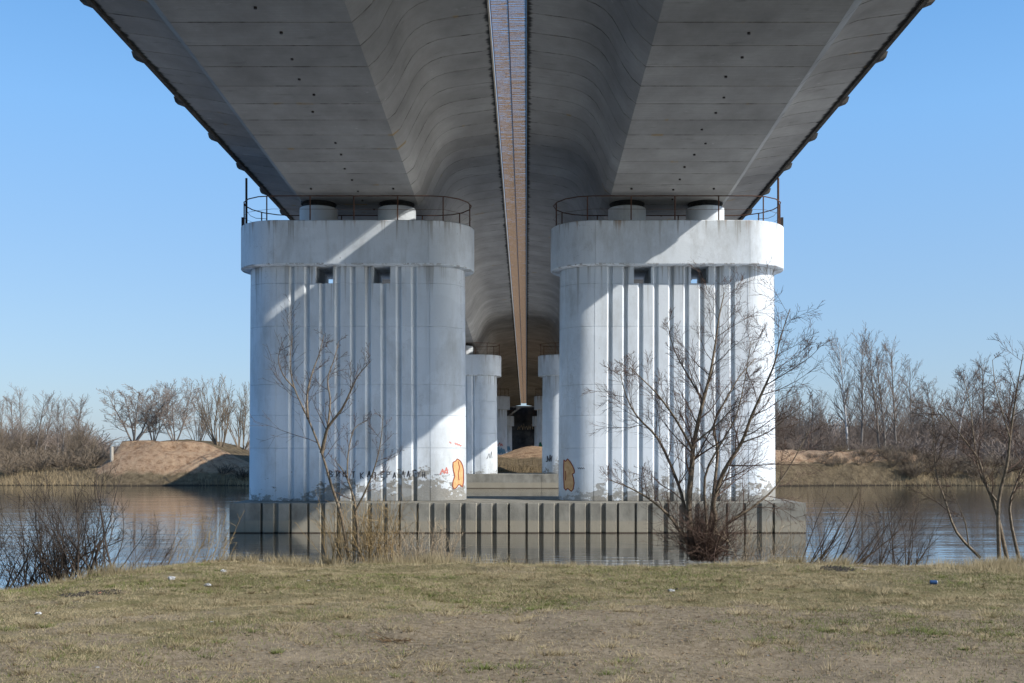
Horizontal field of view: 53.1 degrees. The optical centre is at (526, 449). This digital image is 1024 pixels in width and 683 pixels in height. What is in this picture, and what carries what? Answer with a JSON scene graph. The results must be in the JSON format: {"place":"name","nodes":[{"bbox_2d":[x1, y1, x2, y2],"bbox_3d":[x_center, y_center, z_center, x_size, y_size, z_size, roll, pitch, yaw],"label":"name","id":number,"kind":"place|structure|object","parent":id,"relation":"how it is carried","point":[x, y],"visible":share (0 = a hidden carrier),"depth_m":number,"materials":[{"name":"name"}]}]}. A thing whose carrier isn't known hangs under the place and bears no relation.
{"place":"outdoors","nodes":[
{"label":"outdoors","id":0,"kind":"place"},
{"bbox_2d":[0,546,1023,682],"bbox_3d":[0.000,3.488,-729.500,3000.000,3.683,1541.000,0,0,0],"label":"ground","id":1,"kind":"structure","parent":0,"point":[800,658],"depth_m":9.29,"materials":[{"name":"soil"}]},
{"bbox_2d":[0,454,165,589],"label":"dark bush","id":2,"kind":"object","parent":1,"relation":"on","point":[61,556],"visible":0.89,"depth_m":14.75,"materials":[{"name":"brown plant"}]},
{"bbox_2d":[59,589,130,596],"bbox_3d":[-5.113,1.699,12.126,0.865,0.073,0.359,0,0,0],"label":"ash patch","id":3,"kind":"object","parent":1,"relation":"on","point":[87,592],"visible":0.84,"depth_m":12.11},
{"bbox_2d":[9,560,226,588],"bbox_3d":[-5.666,1.825,14.359,3.046,0.706,1.333,0,0,0],"label":"straw tuft","id":4,"kind":"object","parent":1,"relation":"on","point":[110,570],"visible":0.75,"depth_m":14.24,"materials":[{"name":"beige plant"}]},
{"bbox_2d":[124,514,191,569],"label":"thin shrub","id":5,"kind":"object","parent":1,"relation":"on","point":[169,550],"visible":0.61,"depth_m":15.74,"materials":[{"name":"brown plant"}]},
{"bbox_2d":[169,497,243,563],"bbox_3d":[-5.106,1.461,16.260,1.337,1.388,1.196,0,0,0],"label":"willow shrub","id":6,"kind":"object","parent":1,"relation":"on","point":[211,545],"visible":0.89,"depth_m":16.25,"materials":[{"name":"brown plant"}]},
{"bbox_2d":[240,294,370,560],"bbox_3d":[-3.348,-0.351,16.550,2.338,4.294,1.408,0,0,21],"label":"bare tree","id":7,"kind":"object","parent":1,"relation":"on","point":[322,448],"visible":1,"depth_m":16.55,"materials":[{"name":"brown plant"}]},
{"bbox_2d":[295,483,418,564],"bbox_3d":[-2.648,1.317,16.402,1.992,1.612,1.652,0,0,0],"label":"willow shrub","id":8,"kind":"object","parent":1,"relation":"on","point":[370,548],"visible":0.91,"depth_m":16.37,"materials":[{"name":"brown plant"}]},
{"bbox_2d":[325,409,403,560],"bbox_3d":[-2.564,0.574,16.228,1.513,2.395,0.715,0,0,41],"label":"bare sapling","id":9,"kind":"object","parent":1,"relation":"on","point":[356,508],"visible":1,"depth_m":16.22,"materials":[{"name":"brown plant"}]},
{"bbox_2d":[368,631,415,642],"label":"fallen twigs","id":10,"kind":"object","parent":1,"relation":"on","point":[396,640],"visible":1,"depth_m":9.16,"materials":[{"name":"brown wood"}]},
{"bbox_2d":[377,510,471,562],"bbox_3d":[-1.695,1.580,16.655,1.627,1.300,1.365,0,0,0],"label":"dry shrub","id":11,"kind":"object","parent":1,"relation":"on","point":[406,549],"visible":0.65,"depth_m":16.47,"materials":[{"name":"brown plant"}]},
{"bbox_2d":[304,548,553,565],"bbox_3d":[-1.552,1.828,15.942,3.347,0.737,2.152,0,0,32],"label":"straw tuft","id":12,"kind":"object","parent":1,"relation":"on","point":[429,559],"visible":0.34,"depth_m":15.79,"materials":[{"name":"beige plant"}]},
{"bbox_2d":[0,561,1023,682],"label":"dead leaves","id":13,"kind":"object","parent":1,"relation":"on","point":[537,626],"visible":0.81,"depth_m":9.95,"materials":[{"name":"brown plant"}]},
{"bbox_2d":[582,257,835,565],"bbox_3d":[2.978,-0.571,16.623,4.198,5.137,3.141,0,0,0],"label":"bare tree","id":14,"kind":"object","parent":1,"relation":"on","point":[699,545],"visible":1,"depth_m":16.49,"materials":[{"name":"brown plant"}]},
{"bbox_2d":[715,510,824,562],"bbox_3d":[3.897,1.609,16.616,1.872,1.364,1.466,0,0,0],"label":"pale shrub","id":15,"kind":"object","parent":1,"relation":"on","point":[764,550],"visible":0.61,"depth_m":16.54,"materials":[{"name":"brown plant"}]},
{"bbox_2d":[821,565,853,571],"bbox_3d":[4.390,1.680,14.480,0.513,0.078,0.314,0,0,0],"label":"ash patch","id":16,"kind":"object","parent":1,"relation":"on","point":[840,569],"visible":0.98,"depth_m":14.45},
{"bbox_2d":[798,471,931,565],"bbox_3d":[5.348,1.324,16.712,2.003,2.050,1.857,0,0,0],"label":"alder shrub","id":17,"kind":"object","parent":1,"relation":"on","point":[863,559],"visible":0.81,"depth_m":16.39,"materials":[{"name":"brown plant"}]},
{"bbox_2d":[851,488,956,565],"bbox_3d":[6.122,1.483,16.878,1.544,1.751,1.568,0,0,0],"label":"alder shrub","id":18,"kind":"object","parent":1,"relation":"on","point":[904,547],"visible":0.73,"depth_m":16.87,"materials":[{"name":"brown plant"}]},
{"bbox_2d":[930,580,937,583],"bbox_3d":[5.090,1.660,12.800,0.092,0.053,0.053,0,0,12],"label":"drink can","id":19,"kind":"object","parent":1,"relation":"on","point":[933,581],"visible":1,"depth_m":12.78,"materials":[{"name":"blue paint"}]},
{"bbox_2d":[903,378,980,557],"bbox_3d":[6.658,0.278,16.678,1.094,2.992,1.038,0,0,-36],"label":"bare sapling","id":20,"kind":"object","parent":1,"relation":"on","point":[955,514],"visible":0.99,"depth_m":16.68,"materials":[{"name":"brown plant"}]},
{"bbox_2d":[868,554,1023,574],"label":"straw tuft","id":21,"kind":"object","parent":1,"relation":"on","point":[1001,564],"visible":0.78,"depth_m":14.53,"materials":[{"name":"beige plant"}]},
{"bbox_2d":[912,333,1023,558],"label":"bare tree","id":22,"kind":"object","parent":1,"relation":"on","point":[1000,538],"visible":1,"depth_m":16.53,"materials":[{"name":"brown plant"}]},
{"bbox_2d":[0,485,1023,589],"bbox_3d":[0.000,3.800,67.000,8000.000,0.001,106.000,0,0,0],"label":"river water","id":23,"kind":"structure","parent":0,"point":[145,504],"depth_m":46.30,"materials":[{"name":"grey liquid"}]},
{"bbox_2d":[0,439,1023,485],"bbox_3d":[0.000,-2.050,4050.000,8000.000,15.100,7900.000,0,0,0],"label":"bank","id":24,"kind":"structure","parent":0,"point":[151,462],"depth_m":109.83,"materials":[{"name":"soil"}]},
{"bbox_2d":[0,397,13,446],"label":"bare tree","id":25,"kind":"object","parent":24,"relation":"on","point":[4,423],"visible":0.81,"depth_m":128.44,"materials":[{"name":"brown plant"}]},
{"bbox_2d":[2,391,29,447],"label":"bare tree","id":26,"kind":"object","parent":24,"relation":"on","point":[11,420],"visible":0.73,"depth_m":139.16,"materials":[{"name":"brown plant"}]},
{"bbox_2d":[0,449,38,475],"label":"bare bush","id":27,"kind":"object","parent":24,"relation":"on","point":[12,467],"visible":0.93,"depth_m":110.51,"materials":[{"name":"brown plant"}]},
{"bbox_2d":[8,382,34,453],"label":"bare tree","id":28,"kind":"object","parent":24,"relation":"on","point":[20,418],"visible":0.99,"depth_m":123.76,"materials":[{"name":"brown plant"}]},
{"bbox_2d":[11,446,66,471],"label":"bare bush","id":29,"kind":"object","parent":24,"relation":"on","point":[41,466],"visible":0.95,"depth_m":111.50,"materials":[{"name":"brown plant"}]},
{"bbox_2d":[25,391,59,449],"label":"bare tree","id":30,"kind":"object","parent":24,"relation":"on","point":[39,432],"visible":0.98,"depth_m":125.85,"materials":[{"name":"brown plant"}]},
{"bbox_2d":[33,391,61,449],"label":"bare tree","id":31,"kind":"object","parent":24,"relation":"on","point":[50,417],"visible":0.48,"depth_m":137.98,"materials":[{"name":"brown plant"}]},
{"bbox_2d":[0,421,109,468],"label":"thicket","id":32,"kind":"object","parent":24,"relation":"on","point":[31,448],"visible":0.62,"depth_m":120.37,"materials":[{"name":"brown plant"}]},
{"bbox_2d":[46,401,72,455],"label":"bare tree","id":33,"kind":"object","parent":24,"relation":"on","point":[58,429],"visible":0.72,"depth_m":129.43,"materials":[{"name":"brown plant"}]},
{"bbox_2d":[48,396,75,451],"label":"bare tree","id":34,"kind":"object","parent":24,"relation":"on","point":[63,419],"visible":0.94,"depth_m":122.05,"materials":[{"name":"brown plant"}]},
{"bbox_2d":[35,446,89,469],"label":"bare bush","id":35,"kind":"object","parent":24,"relation":"on","point":[67,464],"visible":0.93,"depth_m":111.85,"materials":[{"name":"brown plant"}]},
{"bbox_2d":[64,394,94,448],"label":"bare tree","id":36,"kind":"object","parent":24,"relation":"on","point":[79,416],"visible":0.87,"depth_m":123.27,"materials":[{"name":"brown plant"}]},
{"bbox_2d":[68,399,95,449],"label":"bare tree","id":37,"kind":"object","parent":24,"relation":"on","point":[80,423],"visible":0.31,"depth_m":134.21,"materials":[{"name":"brown plant"}]},
{"bbox_2d":[71,444,107,468],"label":"bare bush","id":38,"kind":"object","parent":24,"relation":"on","point":[94,457],"visible":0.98,"depth_m":111.61,"materials":[{"name":"brown plant"}]},
{"bbox_2d":[110,447,113,461],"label":"concrete post","id":39,"kind":"object","parent":24,"relation":"on","point":[112,453],"visible":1,"depth_m":110.34,"materials":[{"name":"white concrete"}]},
{"bbox_2d":[98,384,183,440],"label":"bare tree","id":40,"kind":"object","parent":24,"relation":"on","point":[136,419],"visible":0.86,"depth_m":113.50,"materials":[{"name":"brown plant"}]},
{"bbox_2d":[134,381,180,440],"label":"bare tree","id":41,"kind":"object","parent":24,"relation":"on","point":[143,413],"visible":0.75,"depth_m":114.64,"materials":[{"name":"brown plant"}]},
{"bbox_2d":[149,378,201,440],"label":"bare tree","id":42,"kind":"object","parent":24,"relation":"on","point":[183,421],"visible":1,"depth_m":113.90,"materials":[{"name":"brown plant"}]},
{"bbox_2d":[174,400,212,440],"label":"bare tree","id":43,"kind":"object","parent":24,"relation":"on","point":[199,431],"visible":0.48,"depth_m":127.55,"materials":[{"name":"brown plant"}]},
{"bbox_2d":[189,375,237,446],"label":"bare tree","id":44,"kind":"object","parent":24,"relation":"on","point":[226,414],"visible":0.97,"depth_m":119.91,"materials":[{"name":"brown plant"}]},
{"bbox_2d":[213,462,237,473],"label":"bare bush","id":45,"kind":"object","parent":24,"relation":"on","point":[223,467],"visible":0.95,"depth_m":109.80,"materials":[{"name":"brown plant"}]},
{"bbox_2d":[212,382,249,450],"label":"bare tree","id":46,"kind":"object","parent":24,"relation":"on","point":[242,413],"visible":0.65,"depth_m":126.43,"materials":[{"name":"brown plant"}]},
{"bbox_2d":[228,465,248,479],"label":"bare bush","id":47,"kind":"object","parent":24,"relation":"on","point":[244,475],"visible":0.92,"depth_m":108.64,"materials":[{"name":"brown plant"}]},
{"bbox_2d":[497,388,509,454],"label":"bridge pier","id":48,"kind":"structure","parent":24,"relation":"on","point":[503,404],"depth_m":155.75,"materials":[{"name":"paint"}]},
{"bbox_2d":[507,410,513,452],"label":"bridge pier","id":49,"kind":"structure","parent":24,"relation":"on","point":[510,421],"depth_m":209.44,"materials":[{"name":"paint"}]},
{"bbox_2d":[0,401,1023,456],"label":"distant wood","id":50,"kind":"object","parent":24,"relation":"on","point":[835,427],"visible":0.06,"depth_m":185.10,"materials":[{"name":"brown plant"}]},
{"bbox_2d":[0,459,1023,485],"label":"reed fringe","id":51,"kind":"object","parent":24,"relation":"on","point":[246,481],"visible":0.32,"depth_m":108.68,"materials":[{"name":"brown plant"}]},
{"bbox_2d":[507,406,536,450],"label":"bridge abutment","id":52,"kind":"object","parent":24,"relation":"on","point":[522,431],"visible":0.2,"depth_m":239.80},
{"bbox_2d":[532,410,536,445],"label":"bridge pier","id":53,"kind":"structure","parent":24,"relation":"on","point":[534,421],"depth_m":209.75,"materials":[{"name":"paint"}]},
{"bbox_2d":[534,388,542,446],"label":"bridge pier","id":54,"kind":"structure","parent":24,"relation":"on","point":[538,403],"depth_m":155.99,"materials":[{"name":"paint"}]},
{"bbox_2d":[783,396,800,441],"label":"bare tree","id":55,"kind":"object","parent":24,"relation":"on","point":[790,418],"visible":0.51,"depth_m":135.04,"materials":[{"name":"brown plant"}]},
{"bbox_2d":[786,438,811,449],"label":"bare bush","id":56,"kind":"object","parent":24,"relation":"on","point":[798,447],"visible":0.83,"depth_m":119.95,"materials":[{"name":"brown plant"}]},
{"bbox_2d":[789,388,815,445],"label":"bare tree","id":57,"kind":"object","parent":24,"relation":"on","point":[797,394],"visible":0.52,"depth_m":149.82,"materials":[{"name":"brown plant"}]},
{"bbox_2d":[797,396,824,448],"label":"bare tree","id":58,"kind":"object","parent":24,"relation":"on","point":[810,413],"visible":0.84,"depth_m":132.43,"materials":[{"name":"brown plant"}]},
{"bbox_2d":[813,402,832,450],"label":"bare tree","id":59,"kind":"object","parent":24,"relation":"on","point":[820,422],"visible":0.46,"depth_m":142.35,"materials":[{"name":"brown plant"}]},
{"bbox_2d":[819,331,863,449],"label":"bare tree","id":60,"kind":"object","parent":24,"relation":"on","point":[846,421],"visible":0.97,"depth_m":124.06,"materials":[{"name":"plant"}]},
{"bbox_2d":[840,323,884,444],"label":"bare tree","id":61,"kind":"object","parent":24,"relation":"on","point":[866,398],"visible":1,"depth_m":121.88,"materials":[{"name":"brown plant"}]},
{"bbox_2d":[851,330,891,448],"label":"bare tree","id":62,"kind":"object","parent":24,"relation":"on","point":[877,409],"visible":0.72,"depth_m":125.62,"materials":[{"name":"brown plant"}]},
{"bbox_2d":[863,336,903,448],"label":"bare tree","id":63,"kind":"object","parent":24,"relation":"on","point":[881,411],"visible":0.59,"depth_m":128.58,"materials":[{"name":"brown plant"}]},
{"bbox_2d":[873,334,915,450],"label":"bare tree","id":64,"kind":"object","parent":24,"relation":"on","point":[891,353],"visible":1,"depth_m":122.51,"materials":[{"name":"brown plant"}]},
{"bbox_2d":[775,385,1023,461],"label":"thicket","id":65,"kind":"object","parent":24,"relation":"on","point":[870,434],"visible":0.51,"depth_m":132.82,"materials":[{"name":"brown plant"}]},
{"bbox_2d":[885,434,928,451],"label":"bare bush","id":66,"kind":"object","parent":24,"relation":"on","point":[905,450],"visible":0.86,"depth_m":112.37,"materials":[{"name":"brown plant"}]},
{"bbox_2d":[893,353,929,447],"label":"bare tree","id":67,"kind":"object","parent":24,"relation":"on","point":[910,394],"visible":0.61,"depth_m":135.60,"materials":[{"name":"brown plant"}]},
{"bbox_2d":[804,440,1023,480],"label":"thicket","id":68,"kind":"object","parent":24,"relation":"on","point":[888,453],"visible":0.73,"depth_m":110.25,"materials":[{"name":"brown plant"}]},
{"bbox_2d":[899,430,962,458],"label":"bare bush","id":69,"kind":"object","parent":24,"relation":"on","point":[936,450],"visible":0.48,"depth_m":113.03,"materials":[{"name":"brown plant"}]},
{"bbox_2d":[914,374,950,443],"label":"bare tree","id":70,"kind":"object","parent":24,"relation":"on","point":[926,400],"visible":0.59,"depth_m":138.54,"materials":[{"name":"brown plant"}]},
{"bbox_2d":[943,363,987,450],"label":"bare tree","id":71,"kind":"object","parent":24,"relation":"on","point":[965,397],"visible":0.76,"depth_m":128.89,"materials":[{"name":"brown plant"}]},
{"bbox_2d":[958,371,986,429],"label":"bare tree","id":72,"kind":"object","parent":24,"relation":"on","point":[967,402],"visible":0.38,"depth_m":150.18,"materials":[{"name":"brown plant"}]},
{"bbox_2d":[965,353,1005,452],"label":"bare tree","id":73,"kind":"object","parent":24,"relation":"on","point":[982,378],"visible":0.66,"depth_m":139.07,"materials":[{"name":"brown plant"}]},
{"bbox_2d":[962,429,1023,465],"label":"bare bush","id":74,"kind":"object","parent":24,"relation":"on","point":[997,451],"visible":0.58,"depth_m":115.63,"materials":[{"name":"brown plant"}]},
{"bbox_2d":[992,371,1023,451],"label":"bare tree","id":75,"kind":"object","parent":24,"relation":"on","point":[1018,416],"visible":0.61,"depth_m":135.03,"materials":[{"name":"brown plant"}]},
{"bbox_2d":[992,377,1023,444],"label":"bare tree","id":76,"kind":"object","parent":24,"relation":"on","point":[999,394],"visible":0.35,"depth_m":142.40,"materials":[{"name":"brown plant"}]},
{"bbox_2d":[1003,383,1023,437],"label":"bare tree","id":77,"kind":"object","parent":24,"relation":"on","point":[1020,409],"visible":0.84,"depth_m":130.68,"materials":[{"name":"brown plant"}]},
{"bbox_2d":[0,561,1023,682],"bbox_3d":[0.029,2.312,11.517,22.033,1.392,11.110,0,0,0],"label":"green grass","id":78,"kind":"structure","parent":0,"point":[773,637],"depth_m":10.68,"materials":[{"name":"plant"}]},
{"bbox_2d":[0,0,1023,448],"label":"sky","id":79,"kind":"structure","parent":0,"point":[121,214],"materials":[{"name":"blue"}]},
{"label":"river bed","id":80,"kind":"structure","parent":0,"visible":0},
{"bbox_2d":[466,473,558,487],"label":"pier footing","id":81,"kind":"object","parent":80,"relation":"in","point":[519,480],"visible":0.1,"depth_m":100.11,"materials":[{"name":"concrete"}]},
{"bbox_2d":[465,343,500,473],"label":"bridge pier","id":82,"kind":"structure","parent":81,"relation":"on","point":[483,372],"depth_m":101.98,"materials":[{"name":"paint"}]},
{"bbox_2d":[538,343,558,473],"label":"bridge pier","id":83,"kind":"structure","parent":81,"relation":"on","point":[548,369],"depth_m":102.11,"materials":[{"name":"paint"}]},
{"bbox_2d":[229,496,805,532],"bbox_3d":[-0.400,4.720,49.994,26.200,4.560,7.011,0,0,0],"label":"pier footing","id":84,"kind":"object","parent":80,"relation":"in","point":[517,514],"visible":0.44,"depth_m":46.51,"materials":[{"name":"concrete"}]},
{"bbox_2d":[241,178,473,500],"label":"bridge pier","id":85,"kind":"structure","parent":84,"relation":"on","point":[407,322],"depth_m":48.35,"materials":[{"name":"paint"}]},
{"bbox_2d":[80,0,520,410],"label":"bridge deck","id":86,"kind":"structure","parent":85,"relation":"on","point":[335,97],"depth_m":39.88,"materials":[{"name":"concrete"}]},
{"bbox_2d":[490,0,525,402],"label":"median grating","id":87,"kind":"object","parent":86,"relation":"attached to","point":[517,193],"visible":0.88,"depth_m":51.87,"materials":[{"name":"metal"}]},
{"bbox_2d":[551,178,783,500],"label":"bridge pier","id":88,"kind":"structure","parent":84,"relation":"on","point":[610,310],"depth_m":48.35,"materials":[{"name":"paint"}]},
{"bbox_2d":[526,0,934,405],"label":"bridge deck","id":89,"kind":"structure","parent":88,"relation":"on","point":[686,97],"depth_m":39.58,"materials":[{"name":"concrete"}]}
]}

